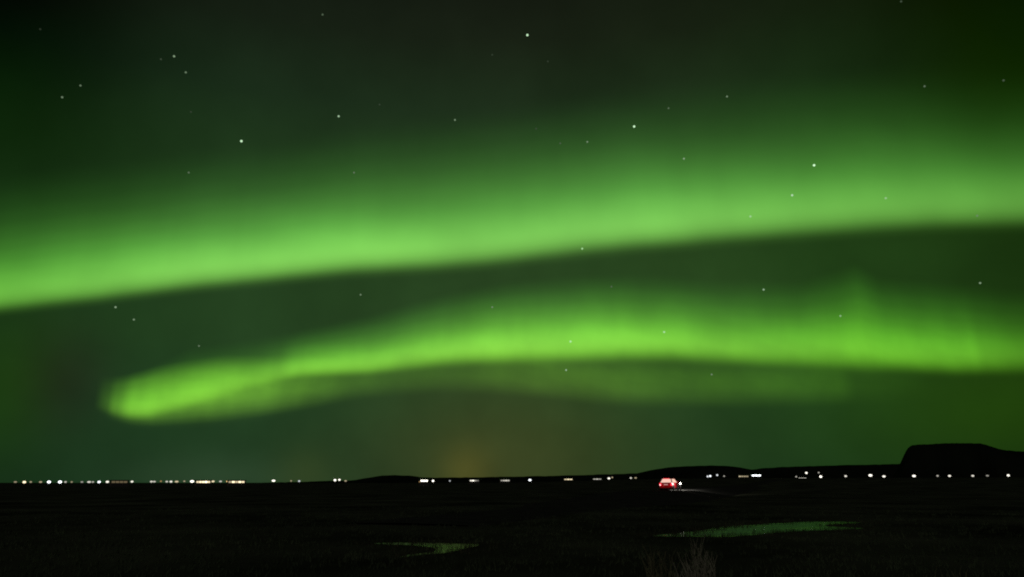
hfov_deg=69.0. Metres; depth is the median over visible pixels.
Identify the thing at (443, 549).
pond
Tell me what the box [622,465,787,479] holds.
hill
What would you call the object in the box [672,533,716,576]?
shrub
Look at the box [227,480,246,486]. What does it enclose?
long building
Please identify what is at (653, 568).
shrub
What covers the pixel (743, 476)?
shed
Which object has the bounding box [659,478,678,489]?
car
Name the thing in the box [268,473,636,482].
hills
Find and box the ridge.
[753,464,899,477]
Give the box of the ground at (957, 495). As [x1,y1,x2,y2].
[0,477,1023,576]
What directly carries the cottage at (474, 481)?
on the ground at (957, 495)
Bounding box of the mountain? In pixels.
[893,443,1023,477]
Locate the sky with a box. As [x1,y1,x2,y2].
[0,0,1023,482]
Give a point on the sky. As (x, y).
(261, 256)
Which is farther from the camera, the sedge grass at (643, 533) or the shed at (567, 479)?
the shed at (567, 479)
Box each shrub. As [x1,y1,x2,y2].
[640,544,678,576]
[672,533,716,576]
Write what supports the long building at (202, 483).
on the ground at (957, 495)
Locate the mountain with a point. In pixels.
(960, 460)
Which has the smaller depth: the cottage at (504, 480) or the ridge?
the cottage at (504, 480)
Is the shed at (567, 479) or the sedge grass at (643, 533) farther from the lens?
the shed at (567, 479)
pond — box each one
[374,543,477,556]
[657,521,863,536]
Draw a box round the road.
[344,480,780,526]
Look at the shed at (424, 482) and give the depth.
403.80 m
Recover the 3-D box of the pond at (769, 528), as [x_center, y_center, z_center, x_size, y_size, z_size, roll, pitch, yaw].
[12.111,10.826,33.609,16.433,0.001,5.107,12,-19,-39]
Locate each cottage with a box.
[468,479,479,483]
[499,479,510,482]
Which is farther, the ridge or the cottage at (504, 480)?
the ridge
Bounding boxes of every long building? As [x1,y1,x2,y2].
[194,480,211,486]
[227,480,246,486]
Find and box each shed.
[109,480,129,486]
[419,479,429,485]
[563,478,572,480]
[737,475,749,477]
[750,474,761,477]
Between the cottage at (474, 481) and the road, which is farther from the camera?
the cottage at (474, 481)
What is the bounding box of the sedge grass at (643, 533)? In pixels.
[332,516,899,561]

